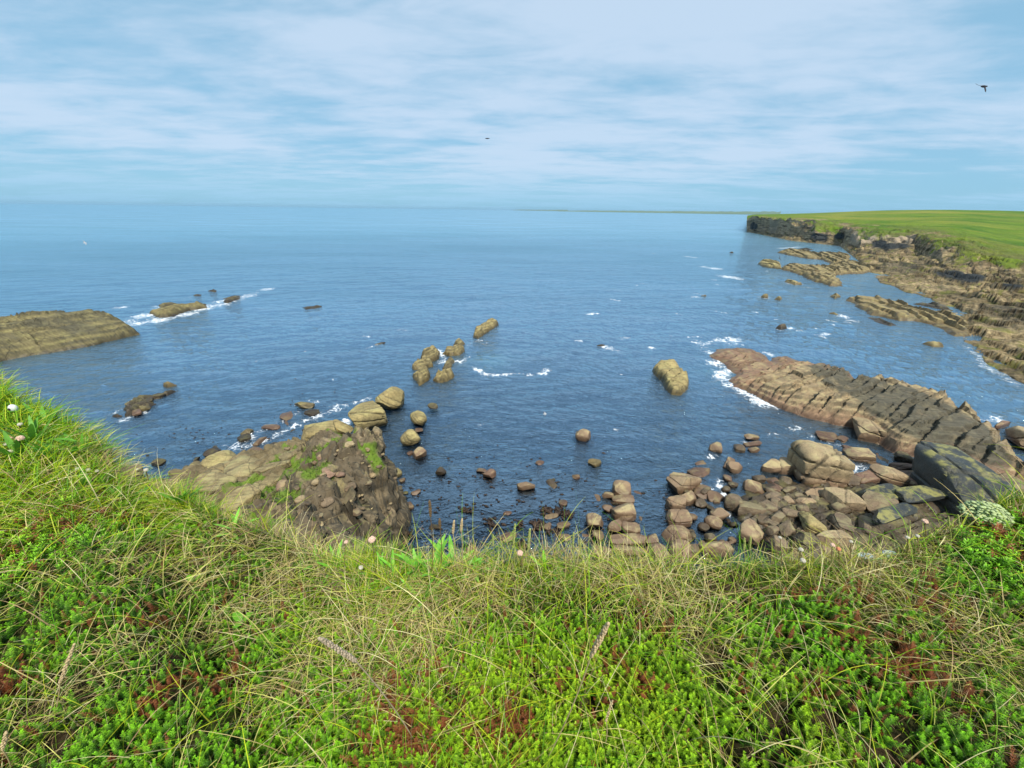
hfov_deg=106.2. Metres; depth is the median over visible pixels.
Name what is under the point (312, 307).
rock reef
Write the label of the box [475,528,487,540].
boulder
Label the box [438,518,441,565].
seed stalk
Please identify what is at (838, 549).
thrift flower
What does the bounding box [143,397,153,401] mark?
boulder
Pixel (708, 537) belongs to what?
boulder
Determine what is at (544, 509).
seaweed clump
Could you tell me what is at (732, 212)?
distant hills
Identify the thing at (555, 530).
seaweed clump
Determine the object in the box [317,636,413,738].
grass head
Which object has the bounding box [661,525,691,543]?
boulder
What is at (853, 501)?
boulder
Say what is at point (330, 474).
stone
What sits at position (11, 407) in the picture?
campion flower
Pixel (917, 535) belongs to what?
thrift flower
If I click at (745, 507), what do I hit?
boulder
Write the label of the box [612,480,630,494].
boulder
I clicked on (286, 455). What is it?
rock slab
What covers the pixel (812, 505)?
stone
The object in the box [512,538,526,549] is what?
seaweed clump
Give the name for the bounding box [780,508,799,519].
boulder
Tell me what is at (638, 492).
boulder
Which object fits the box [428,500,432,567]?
seed stalk
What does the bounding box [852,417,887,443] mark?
boulder
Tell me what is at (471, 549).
boulder
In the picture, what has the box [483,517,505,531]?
seaweed clump
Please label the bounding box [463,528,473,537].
stone
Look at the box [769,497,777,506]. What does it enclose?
boulder
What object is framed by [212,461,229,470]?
rock slab
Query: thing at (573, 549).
seed stalk
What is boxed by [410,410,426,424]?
boulder
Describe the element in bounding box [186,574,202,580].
broad leaf plant
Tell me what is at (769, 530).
boulder
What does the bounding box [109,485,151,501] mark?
plantain
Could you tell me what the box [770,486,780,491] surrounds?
stone
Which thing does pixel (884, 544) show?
stone
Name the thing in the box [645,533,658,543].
boulder
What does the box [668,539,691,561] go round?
boulder
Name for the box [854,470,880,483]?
boulder
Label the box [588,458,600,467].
boulder
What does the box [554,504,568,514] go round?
seaweed clump
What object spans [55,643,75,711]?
grass head
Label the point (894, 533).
stone
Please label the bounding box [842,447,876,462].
boulder
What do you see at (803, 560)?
thrift flower
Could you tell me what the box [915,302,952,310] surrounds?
rock platform
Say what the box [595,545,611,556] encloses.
boulder
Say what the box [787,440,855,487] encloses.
boulder
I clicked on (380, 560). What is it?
plantain
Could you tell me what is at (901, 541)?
stone
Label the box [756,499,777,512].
boulder
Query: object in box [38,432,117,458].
plantain
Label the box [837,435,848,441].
stone
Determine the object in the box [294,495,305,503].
stone
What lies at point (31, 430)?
plantain
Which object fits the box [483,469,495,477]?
boulder
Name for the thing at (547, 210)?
distant shore
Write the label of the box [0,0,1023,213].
sky
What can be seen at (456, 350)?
rock slab
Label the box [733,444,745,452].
boulder
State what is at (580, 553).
seed stalk
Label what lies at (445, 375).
rock slab
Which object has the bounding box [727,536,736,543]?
stone
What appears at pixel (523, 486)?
boulder
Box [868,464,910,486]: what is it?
boulder
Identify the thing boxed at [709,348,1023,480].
rock ridge
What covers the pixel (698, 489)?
boulder
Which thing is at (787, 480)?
boulder
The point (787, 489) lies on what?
stone
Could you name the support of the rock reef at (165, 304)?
on the sea
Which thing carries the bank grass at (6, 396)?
on the ground at (588, 702)
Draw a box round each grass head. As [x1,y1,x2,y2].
[0,731,11,767]
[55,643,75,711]
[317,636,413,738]
[548,621,609,756]
[605,700,612,742]
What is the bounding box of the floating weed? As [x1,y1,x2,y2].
[127,347,699,532]
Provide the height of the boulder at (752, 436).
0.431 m
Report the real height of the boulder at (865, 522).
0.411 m
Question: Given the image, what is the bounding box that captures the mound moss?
[712,486,1023,766]
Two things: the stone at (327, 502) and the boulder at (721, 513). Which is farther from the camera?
the boulder at (721, 513)
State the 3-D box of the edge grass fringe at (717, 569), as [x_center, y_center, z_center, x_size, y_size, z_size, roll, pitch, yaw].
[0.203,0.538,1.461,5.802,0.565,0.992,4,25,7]
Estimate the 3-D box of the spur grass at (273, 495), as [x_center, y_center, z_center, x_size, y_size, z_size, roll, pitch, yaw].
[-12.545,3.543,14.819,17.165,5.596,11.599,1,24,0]
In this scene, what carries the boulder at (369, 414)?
on the sea
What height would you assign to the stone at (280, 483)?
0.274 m
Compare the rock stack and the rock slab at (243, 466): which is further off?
the rock stack
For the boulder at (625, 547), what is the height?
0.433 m
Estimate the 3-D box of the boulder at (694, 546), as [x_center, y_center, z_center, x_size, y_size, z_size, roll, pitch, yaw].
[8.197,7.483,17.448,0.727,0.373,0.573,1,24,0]
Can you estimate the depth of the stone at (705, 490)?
20.89 m
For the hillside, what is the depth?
112.39 m
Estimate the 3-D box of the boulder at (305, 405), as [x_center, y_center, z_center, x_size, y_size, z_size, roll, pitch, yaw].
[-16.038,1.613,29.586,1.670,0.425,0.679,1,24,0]
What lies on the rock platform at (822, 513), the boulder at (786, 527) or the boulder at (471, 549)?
the boulder at (786, 527)
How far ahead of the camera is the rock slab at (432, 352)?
39.21 m
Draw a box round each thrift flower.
[15,435,24,445]
[344,540,347,573]
[368,536,375,576]
[517,550,522,577]
[778,536,781,569]
[798,547,803,568]
[800,558,805,579]
[830,543,834,569]
[836,547,840,571]
[849,540,852,564]
[915,534,919,550]
[921,519,928,537]
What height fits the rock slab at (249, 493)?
0.651 m
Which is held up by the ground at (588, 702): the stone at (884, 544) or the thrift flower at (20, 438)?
the thrift flower at (20, 438)
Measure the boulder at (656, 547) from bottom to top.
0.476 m
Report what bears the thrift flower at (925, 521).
on the ground at (588, 702)
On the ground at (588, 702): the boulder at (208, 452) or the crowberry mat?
the crowberry mat
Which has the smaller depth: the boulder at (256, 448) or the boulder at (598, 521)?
the boulder at (598, 521)
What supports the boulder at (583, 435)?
on the sea
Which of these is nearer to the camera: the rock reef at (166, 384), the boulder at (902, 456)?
the boulder at (902, 456)
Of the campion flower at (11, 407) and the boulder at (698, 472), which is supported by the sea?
the boulder at (698, 472)
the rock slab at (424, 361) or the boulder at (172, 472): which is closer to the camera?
the boulder at (172, 472)
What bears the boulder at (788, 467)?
on the sea
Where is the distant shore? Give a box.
[528,210,567,210]
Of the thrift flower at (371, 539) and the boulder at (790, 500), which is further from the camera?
the boulder at (790, 500)
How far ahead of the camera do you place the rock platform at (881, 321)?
54.64 m
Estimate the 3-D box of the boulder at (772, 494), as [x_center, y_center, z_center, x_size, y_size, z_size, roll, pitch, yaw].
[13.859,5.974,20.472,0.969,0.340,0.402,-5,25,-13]
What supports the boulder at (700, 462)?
on the sea
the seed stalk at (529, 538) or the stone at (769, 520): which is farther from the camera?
the stone at (769, 520)
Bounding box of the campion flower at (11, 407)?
[7,404,17,413]
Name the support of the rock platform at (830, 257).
on the sea
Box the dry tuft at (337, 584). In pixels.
[313,564,369,607]
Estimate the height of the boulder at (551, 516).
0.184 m
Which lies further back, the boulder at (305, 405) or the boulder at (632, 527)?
the boulder at (305, 405)
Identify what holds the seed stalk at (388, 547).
on the ground at (588, 702)
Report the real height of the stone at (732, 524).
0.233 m
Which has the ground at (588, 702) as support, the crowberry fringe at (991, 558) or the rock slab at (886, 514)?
the crowberry fringe at (991, 558)
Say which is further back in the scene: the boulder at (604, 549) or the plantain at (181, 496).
the boulder at (604, 549)
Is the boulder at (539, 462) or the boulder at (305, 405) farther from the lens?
the boulder at (305, 405)
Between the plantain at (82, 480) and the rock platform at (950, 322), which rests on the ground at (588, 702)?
the plantain at (82, 480)
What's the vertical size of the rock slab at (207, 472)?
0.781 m
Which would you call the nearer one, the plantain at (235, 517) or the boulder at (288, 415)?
the plantain at (235, 517)
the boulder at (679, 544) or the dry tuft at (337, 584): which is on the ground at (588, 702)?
the dry tuft at (337, 584)
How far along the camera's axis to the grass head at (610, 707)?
0.74 m
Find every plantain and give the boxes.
[0,415,75,445]
[0,430,46,472]
[8,402,78,427]
[24,438,97,471]
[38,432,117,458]
[57,465,112,488]
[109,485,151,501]
[158,486,202,503]
[214,507,258,539]
[304,545,324,569]
[317,540,343,582]
[357,552,402,598]
[370,548,417,590]
[393,548,433,593]
[399,534,451,602]
[400,577,445,619]
[418,535,482,573]
[461,555,492,581]
[531,550,569,589]
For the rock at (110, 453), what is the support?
on the ground at (588, 702)
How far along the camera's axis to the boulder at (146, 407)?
28.82 m
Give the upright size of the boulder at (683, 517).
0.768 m
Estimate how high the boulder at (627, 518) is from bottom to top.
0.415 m
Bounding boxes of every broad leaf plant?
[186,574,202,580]
[232,612,249,627]
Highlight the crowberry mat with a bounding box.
[0,528,1023,767]
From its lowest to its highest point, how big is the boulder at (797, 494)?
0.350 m
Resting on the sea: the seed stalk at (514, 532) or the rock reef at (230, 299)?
the rock reef at (230, 299)
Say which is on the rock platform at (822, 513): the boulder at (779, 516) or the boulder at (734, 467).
the boulder at (779, 516)
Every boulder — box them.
[132,409,141,415]
[139,403,150,411]
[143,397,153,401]
[151,458,165,465]
[153,393,164,397]
[168,469,182,476]
[200,450,235,467]
[203,448,220,456]
[237,433,251,443]
[240,428,253,434]
[248,446,261,449]
[252,437,266,446]
[261,424,279,430]
[279,411,292,420]
[295,402,314,407]
[301,420,337,440]
[304,409,319,417]
[333,419,352,435]
[348,401,387,429]
[375,386,404,409]
[396,468,401,476]
[400,429,420,445]
[408,501,413,509]
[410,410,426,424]
[411,489,420,494]
[411,527,439,539]
[412,447,426,459]
[427,403,437,408]
[435,467,445,475]
[448,514,463,525]
[465,544,477,554]
[469,517,480,526]
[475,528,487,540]
[476,468,486,471]
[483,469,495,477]
[499,532,516,543]
[517,482,534,490]
[535,460,543,465]
[543,522,551,529]
[544,513,557,518]
[557,521,570,528]
[558,534,570,541]
[559,500,567,505]
[572,474,579,479]
[575,429,590,441]
[581,532,591,540]
[586,512,603,527]
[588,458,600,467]
[590,494,601,503]
[591,530,603,540]
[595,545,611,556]
[602,492,613,497]
[602,504,612,512]
[607,519,621,531]
[608,533,646,544]
[611,503,635,519]
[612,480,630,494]
[612,494,634,503]
[613,544,645,555]
[617,515,635,521]
[621,521,640,533]
[631,488,641,497]
[636,515,645,523]
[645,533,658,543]
[645,543,664,555]
[650,544,668,561]
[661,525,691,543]
[664,495,685,510]
[665,509,691,527]
[666,472,701,494]
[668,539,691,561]
[681,490,695,505]
[687,467,711,477]
[690,514,697,519]
[691,544,699,553]
[694,460,707,467]
[694,484,710,498]
[694,498,707,507]
[697,522,709,531]
[699,540,734,558]
[704,515,722,529]
[704,533,716,542]
[707,490,724,504]
[709,442,721,454]
[709,507,729,519]
[721,486,730,491]
[722,457,734,468]
[723,474,731,481]
[724,493,742,512]
[726,461,742,474]
[727,482,737,487]
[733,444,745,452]
[737,501,766,515]
[740,518,763,544]
[742,479,763,493]
[743,441,761,446]
[744,434,759,439]
[747,447,759,452]
[752,475,765,483]
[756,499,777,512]
[757,515,776,524]
[760,459,780,474]
[765,487,774,491]
[765,491,780,498]
[765,525,778,535]
[766,477,782,490]
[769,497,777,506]
[770,535,788,555]
[771,511,785,522]
[777,457,795,475]
[778,520,795,536]
[780,476,791,483]
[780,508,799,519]
[783,496,794,503]
[787,440,855,487]
[792,531,819,551]
[794,493,803,496]
[796,497,815,503]
[796,505,809,512]
[798,511,826,534]
[804,488,823,497]
[815,430,836,440]
[817,530,851,546]
[821,487,866,512]
[828,502,851,513]
[829,483,837,486]
[829,512,854,537]
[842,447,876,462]
[847,475,860,486]
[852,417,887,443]
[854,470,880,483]
[858,515,871,534]
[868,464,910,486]
[888,462,911,469]
[893,451,912,463]
[899,470,917,485]
[994,420,1010,429]
[999,473,1023,482]
[1005,426,1023,448]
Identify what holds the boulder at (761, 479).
on the sea
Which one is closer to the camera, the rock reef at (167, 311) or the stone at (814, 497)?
the stone at (814, 497)
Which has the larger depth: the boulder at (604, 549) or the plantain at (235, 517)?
the boulder at (604, 549)
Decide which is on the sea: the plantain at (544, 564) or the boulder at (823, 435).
the boulder at (823, 435)
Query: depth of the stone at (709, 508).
19.75 m
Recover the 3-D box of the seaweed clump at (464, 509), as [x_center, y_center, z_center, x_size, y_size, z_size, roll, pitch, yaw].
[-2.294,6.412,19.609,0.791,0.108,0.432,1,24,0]
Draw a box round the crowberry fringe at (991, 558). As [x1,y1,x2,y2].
[0,461,1023,609]
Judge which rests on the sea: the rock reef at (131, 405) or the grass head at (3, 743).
the rock reef at (131, 405)
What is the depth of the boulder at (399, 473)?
22.05 m
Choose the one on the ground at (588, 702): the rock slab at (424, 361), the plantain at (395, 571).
the plantain at (395, 571)
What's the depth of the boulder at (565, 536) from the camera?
17.99 m
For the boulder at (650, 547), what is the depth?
17.37 m
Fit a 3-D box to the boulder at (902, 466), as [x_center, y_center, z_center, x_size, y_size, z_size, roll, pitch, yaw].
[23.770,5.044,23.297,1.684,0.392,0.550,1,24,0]
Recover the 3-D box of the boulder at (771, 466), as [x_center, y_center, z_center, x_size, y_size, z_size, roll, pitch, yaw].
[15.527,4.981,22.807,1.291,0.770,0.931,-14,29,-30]
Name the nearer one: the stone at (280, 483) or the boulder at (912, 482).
the stone at (280, 483)
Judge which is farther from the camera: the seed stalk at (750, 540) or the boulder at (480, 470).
the boulder at (480, 470)
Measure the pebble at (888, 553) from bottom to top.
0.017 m
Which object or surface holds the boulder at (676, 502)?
on the sea
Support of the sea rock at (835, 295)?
in the sea
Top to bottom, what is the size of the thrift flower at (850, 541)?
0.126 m
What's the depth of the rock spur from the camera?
14.99 m
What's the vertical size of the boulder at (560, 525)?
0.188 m
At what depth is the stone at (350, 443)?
15.74 m
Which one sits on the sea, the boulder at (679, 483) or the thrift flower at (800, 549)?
the boulder at (679, 483)
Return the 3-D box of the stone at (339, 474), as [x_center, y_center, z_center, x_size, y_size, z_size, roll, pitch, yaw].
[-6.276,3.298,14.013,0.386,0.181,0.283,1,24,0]
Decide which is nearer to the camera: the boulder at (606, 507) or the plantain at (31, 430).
the plantain at (31, 430)
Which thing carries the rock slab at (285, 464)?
on the rock spur
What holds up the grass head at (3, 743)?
on the ground at (588, 702)
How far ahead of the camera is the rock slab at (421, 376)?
34.32 m
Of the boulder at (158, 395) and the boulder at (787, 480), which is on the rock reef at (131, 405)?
the boulder at (158, 395)
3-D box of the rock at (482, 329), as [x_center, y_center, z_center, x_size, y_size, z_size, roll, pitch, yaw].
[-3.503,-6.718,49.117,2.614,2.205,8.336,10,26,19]
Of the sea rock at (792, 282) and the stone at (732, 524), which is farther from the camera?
the sea rock at (792, 282)
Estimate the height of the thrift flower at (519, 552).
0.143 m
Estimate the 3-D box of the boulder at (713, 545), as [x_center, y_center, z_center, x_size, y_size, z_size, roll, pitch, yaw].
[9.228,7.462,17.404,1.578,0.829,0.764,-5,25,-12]
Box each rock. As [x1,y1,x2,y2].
[88,447,112,462]
[105,464,144,490]
[758,259,781,268]
[775,324,786,329]
[784,279,798,284]
[830,293,840,298]
[923,341,943,346]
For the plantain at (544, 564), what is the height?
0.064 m
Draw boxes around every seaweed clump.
[459,507,473,512]
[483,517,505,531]
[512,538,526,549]
[514,520,524,529]
[529,518,545,530]
[540,506,560,520]
[546,525,562,535]
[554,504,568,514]
[561,509,574,519]
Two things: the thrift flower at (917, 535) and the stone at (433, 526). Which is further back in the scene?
the stone at (433, 526)
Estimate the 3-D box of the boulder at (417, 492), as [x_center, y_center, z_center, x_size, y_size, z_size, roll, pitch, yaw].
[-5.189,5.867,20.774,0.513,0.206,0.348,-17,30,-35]
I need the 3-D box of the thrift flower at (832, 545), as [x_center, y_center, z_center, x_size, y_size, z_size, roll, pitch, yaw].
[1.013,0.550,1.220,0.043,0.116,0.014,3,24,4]
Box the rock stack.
[0,309,139,361]
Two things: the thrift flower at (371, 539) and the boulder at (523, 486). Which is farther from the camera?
the boulder at (523, 486)
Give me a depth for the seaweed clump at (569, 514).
19.31 m
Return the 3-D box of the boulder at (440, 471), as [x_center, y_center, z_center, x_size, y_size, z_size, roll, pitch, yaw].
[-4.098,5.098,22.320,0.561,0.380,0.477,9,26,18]
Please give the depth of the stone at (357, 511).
13.50 m
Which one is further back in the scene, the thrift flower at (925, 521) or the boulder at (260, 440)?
the boulder at (260, 440)
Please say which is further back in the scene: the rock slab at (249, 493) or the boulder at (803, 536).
the boulder at (803, 536)
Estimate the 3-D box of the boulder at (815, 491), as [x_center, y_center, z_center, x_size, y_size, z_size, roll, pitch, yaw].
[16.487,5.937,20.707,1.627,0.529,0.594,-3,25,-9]
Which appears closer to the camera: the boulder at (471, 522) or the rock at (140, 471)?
the rock at (140, 471)
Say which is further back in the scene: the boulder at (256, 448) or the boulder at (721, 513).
the boulder at (256, 448)
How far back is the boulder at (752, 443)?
25.39 m
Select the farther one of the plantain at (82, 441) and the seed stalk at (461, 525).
the plantain at (82, 441)
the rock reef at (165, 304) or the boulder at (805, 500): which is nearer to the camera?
the boulder at (805, 500)
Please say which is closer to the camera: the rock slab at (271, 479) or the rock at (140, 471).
the rock at (140, 471)
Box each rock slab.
[190,472,238,495]
[196,469,223,480]
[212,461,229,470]
[219,483,260,512]
[223,455,260,477]
[252,459,290,475]
[252,472,279,490]
[278,451,297,460]
[412,355,432,369]
[412,366,430,385]
[420,345,439,361]
[433,368,453,382]
[442,357,454,368]
[443,344,464,355]
[453,338,464,345]
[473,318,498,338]
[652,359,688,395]
[862,483,899,499]
[862,490,898,513]
[872,503,917,523]
[894,485,947,502]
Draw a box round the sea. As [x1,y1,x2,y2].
[0,203,1023,569]
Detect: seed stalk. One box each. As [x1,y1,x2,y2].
[387,542,391,573]
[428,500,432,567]
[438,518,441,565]
[452,520,454,572]
[460,518,462,571]
[492,535,494,569]
[512,524,515,579]
[526,528,530,580]
[572,532,574,576]
[579,540,582,578]
[742,537,745,579]
[748,536,751,577]
[947,516,951,545]
[957,514,961,544]
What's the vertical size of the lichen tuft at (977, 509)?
0.052 m
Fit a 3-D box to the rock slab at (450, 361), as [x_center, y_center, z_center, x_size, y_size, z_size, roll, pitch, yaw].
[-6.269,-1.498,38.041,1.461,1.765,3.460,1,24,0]
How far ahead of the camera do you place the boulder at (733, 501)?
19.87 m
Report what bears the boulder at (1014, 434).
on the sea
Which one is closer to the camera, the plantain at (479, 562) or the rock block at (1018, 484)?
the plantain at (479, 562)
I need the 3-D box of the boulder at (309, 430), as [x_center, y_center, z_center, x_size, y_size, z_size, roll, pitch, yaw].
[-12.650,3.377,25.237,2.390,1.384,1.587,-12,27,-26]
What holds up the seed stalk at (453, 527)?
on the ground at (588, 702)
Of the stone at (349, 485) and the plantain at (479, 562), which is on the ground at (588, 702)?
the plantain at (479, 562)
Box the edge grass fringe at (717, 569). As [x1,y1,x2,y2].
[61,407,1023,620]
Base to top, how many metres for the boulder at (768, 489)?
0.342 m
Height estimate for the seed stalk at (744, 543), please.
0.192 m
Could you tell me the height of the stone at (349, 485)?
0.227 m
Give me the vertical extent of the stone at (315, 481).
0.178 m
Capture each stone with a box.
[276,480,286,490]
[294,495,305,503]
[311,477,318,485]
[320,496,334,507]
[321,467,335,478]
[335,471,344,476]
[344,441,354,446]
[344,482,356,490]
[353,507,361,516]
[428,524,435,531]
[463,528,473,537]
[545,479,556,491]
[701,487,710,494]
[707,505,714,511]
[709,553,719,559]
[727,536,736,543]
[729,522,737,527]
[766,518,779,525]
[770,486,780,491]
[782,486,795,493]
[808,503,817,509]
[809,495,819,499]
[820,545,831,555]
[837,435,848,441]
[850,511,860,516]
[872,540,892,552]
[876,456,888,464]
[885,530,903,536]
[890,535,906,545]
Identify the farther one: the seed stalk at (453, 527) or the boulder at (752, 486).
the boulder at (752, 486)
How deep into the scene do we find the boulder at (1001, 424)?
27.84 m
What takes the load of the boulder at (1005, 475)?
on the sea
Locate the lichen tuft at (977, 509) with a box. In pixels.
[957,500,1014,526]
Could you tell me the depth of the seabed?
22.37 m
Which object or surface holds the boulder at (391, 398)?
on the sea
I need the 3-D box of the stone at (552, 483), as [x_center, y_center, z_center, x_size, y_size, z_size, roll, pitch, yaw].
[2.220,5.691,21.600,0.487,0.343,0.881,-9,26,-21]
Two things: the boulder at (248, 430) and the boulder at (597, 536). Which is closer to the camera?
the boulder at (597, 536)
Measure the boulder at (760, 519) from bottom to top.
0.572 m
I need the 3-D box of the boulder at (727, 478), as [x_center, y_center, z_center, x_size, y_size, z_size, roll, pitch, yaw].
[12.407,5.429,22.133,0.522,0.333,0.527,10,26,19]
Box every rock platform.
[726,478,961,566]
[777,248,850,263]
[781,260,873,286]
[846,295,969,336]
[868,317,896,325]
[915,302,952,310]
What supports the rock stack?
in the sea
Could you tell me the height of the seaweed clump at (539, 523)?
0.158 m
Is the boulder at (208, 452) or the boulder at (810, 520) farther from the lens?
the boulder at (208, 452)
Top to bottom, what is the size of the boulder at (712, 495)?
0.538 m
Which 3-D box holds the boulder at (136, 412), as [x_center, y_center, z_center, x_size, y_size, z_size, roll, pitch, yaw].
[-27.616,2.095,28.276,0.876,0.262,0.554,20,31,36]
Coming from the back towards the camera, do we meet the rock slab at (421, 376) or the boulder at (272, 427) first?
the rock slab at (421, 376)
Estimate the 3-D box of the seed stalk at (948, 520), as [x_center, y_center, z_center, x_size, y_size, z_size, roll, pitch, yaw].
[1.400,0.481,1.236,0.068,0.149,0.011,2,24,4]
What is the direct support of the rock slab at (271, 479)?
on the rock spur
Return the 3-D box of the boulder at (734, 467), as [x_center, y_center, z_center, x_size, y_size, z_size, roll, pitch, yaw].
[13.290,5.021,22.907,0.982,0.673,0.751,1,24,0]
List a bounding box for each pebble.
[856,553,873,561]
[882,550,895,557]
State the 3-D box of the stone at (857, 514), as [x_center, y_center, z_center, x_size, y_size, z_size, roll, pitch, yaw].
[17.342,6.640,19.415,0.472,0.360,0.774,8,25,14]
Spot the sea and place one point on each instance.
(558, 295)
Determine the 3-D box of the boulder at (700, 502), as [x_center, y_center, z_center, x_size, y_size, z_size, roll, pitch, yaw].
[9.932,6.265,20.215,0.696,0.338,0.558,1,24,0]
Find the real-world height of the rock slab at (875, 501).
0.605 m
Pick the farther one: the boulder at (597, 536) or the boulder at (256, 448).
the boulder at (256, 448)
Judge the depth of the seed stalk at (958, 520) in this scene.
1.25 m
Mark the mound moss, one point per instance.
(938, 562)
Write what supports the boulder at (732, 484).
on the sea
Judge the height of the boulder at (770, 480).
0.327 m
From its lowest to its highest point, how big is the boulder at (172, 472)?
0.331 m
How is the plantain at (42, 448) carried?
on the ground at (588, 702)
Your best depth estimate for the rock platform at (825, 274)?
98.99 m
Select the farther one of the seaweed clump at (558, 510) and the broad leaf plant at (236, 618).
the seaweed clump at (558, 510)
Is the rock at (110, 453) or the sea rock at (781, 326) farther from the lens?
the sea rock at (781, 326)
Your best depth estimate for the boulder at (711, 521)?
18.69 m
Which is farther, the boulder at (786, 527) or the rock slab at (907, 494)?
the rock slab at (907, 494)
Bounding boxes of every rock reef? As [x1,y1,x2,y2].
[123,390,177,416]
[149,301,206,317]
[159,302,175,307]
[163,381,176,387]
[223,296,239,302]
[303,305,321,308]
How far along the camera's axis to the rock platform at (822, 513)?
19.01 m
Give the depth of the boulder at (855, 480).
21.66 m
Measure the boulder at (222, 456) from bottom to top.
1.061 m
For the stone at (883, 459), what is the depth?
24.15 m
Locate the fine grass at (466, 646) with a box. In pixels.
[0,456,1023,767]
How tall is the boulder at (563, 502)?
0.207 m
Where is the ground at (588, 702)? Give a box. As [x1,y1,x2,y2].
[0,398,1023,767]
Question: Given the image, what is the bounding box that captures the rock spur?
[141,425,415,564]
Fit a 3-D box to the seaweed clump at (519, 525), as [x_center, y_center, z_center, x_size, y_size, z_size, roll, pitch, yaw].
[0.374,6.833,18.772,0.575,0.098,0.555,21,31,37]
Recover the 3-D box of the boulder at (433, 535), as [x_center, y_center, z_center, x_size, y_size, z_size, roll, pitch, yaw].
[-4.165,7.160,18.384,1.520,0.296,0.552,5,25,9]
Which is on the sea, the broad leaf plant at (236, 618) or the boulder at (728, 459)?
the boulder at (728, 459)
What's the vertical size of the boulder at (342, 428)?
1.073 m
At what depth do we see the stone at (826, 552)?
17.00 m
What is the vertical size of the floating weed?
0.035 m
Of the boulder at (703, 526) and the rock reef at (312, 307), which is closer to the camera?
the boulder at (703, 526)
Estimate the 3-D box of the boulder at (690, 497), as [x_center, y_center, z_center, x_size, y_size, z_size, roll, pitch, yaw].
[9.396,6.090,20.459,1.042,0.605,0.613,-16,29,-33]
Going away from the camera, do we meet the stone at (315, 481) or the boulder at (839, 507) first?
the stone at (315, 481)
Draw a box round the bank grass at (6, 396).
[0,362,427,672]
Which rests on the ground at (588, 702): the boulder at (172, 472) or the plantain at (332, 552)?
the plantain at (332, 552)
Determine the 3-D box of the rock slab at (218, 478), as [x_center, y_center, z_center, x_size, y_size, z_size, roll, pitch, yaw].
[-13.009,4.526,16.915,1.591,0.800,1.176,6,25,11]
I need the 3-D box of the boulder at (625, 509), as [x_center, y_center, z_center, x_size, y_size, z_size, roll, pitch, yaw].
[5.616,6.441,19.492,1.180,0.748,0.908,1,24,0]
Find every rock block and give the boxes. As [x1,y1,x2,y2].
[910,441,1023,524]
[1002,479,1023,492]
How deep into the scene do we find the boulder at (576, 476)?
22.05 m
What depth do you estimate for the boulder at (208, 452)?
23.65 m
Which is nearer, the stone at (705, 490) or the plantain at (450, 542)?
the plantain at (450, 542)
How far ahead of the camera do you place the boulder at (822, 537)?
17.24 m
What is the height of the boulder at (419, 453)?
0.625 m
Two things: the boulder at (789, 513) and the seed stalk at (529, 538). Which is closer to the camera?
the seed stalk at (529, 538)
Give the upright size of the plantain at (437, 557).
0.116 m
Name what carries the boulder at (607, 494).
on the sea
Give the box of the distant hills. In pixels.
[571,210,780,214]
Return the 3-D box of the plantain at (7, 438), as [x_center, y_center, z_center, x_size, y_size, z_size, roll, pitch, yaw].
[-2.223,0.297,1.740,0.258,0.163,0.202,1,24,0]
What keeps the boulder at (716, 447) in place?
on the sea
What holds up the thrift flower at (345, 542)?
on the ground at (588, 702)
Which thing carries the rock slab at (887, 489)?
on the rock platform at (822, 513)
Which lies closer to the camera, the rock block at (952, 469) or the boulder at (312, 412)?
the rock block at (952, 469)
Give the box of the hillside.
[747,210,1023,383]
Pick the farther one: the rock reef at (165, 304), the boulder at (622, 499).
the rock reef at (165, 304)
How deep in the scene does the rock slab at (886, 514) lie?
18.10 m
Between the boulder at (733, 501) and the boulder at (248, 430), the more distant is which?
the boulder at (248, 430)
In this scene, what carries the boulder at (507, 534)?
on the sea
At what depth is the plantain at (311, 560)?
1.27 m
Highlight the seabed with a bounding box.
[136,402,1023,571]
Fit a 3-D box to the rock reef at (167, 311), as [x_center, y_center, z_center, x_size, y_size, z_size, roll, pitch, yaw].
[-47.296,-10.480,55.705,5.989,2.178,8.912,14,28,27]
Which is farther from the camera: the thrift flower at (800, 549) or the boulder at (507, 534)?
the boulder at (507, 534)
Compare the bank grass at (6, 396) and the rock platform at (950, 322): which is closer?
the bank grass at (6, 396)
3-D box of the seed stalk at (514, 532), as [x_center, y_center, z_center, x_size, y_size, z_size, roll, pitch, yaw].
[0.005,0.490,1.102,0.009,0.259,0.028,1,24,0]
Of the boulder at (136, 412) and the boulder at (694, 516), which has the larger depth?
the boulder at (136, 412)
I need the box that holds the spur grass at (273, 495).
[192,428,386,558]
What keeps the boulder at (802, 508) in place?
on the rock platform at (822, 513)
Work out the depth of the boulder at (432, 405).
29.38 m
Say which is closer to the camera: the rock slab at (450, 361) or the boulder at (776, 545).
the boulder at (776, 545)
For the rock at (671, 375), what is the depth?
34.22 m
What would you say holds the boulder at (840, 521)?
on the stone
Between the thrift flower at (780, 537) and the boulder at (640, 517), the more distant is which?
the boulder at (640, 517)
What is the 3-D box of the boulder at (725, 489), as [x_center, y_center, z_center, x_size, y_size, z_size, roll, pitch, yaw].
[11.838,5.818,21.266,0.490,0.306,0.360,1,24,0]

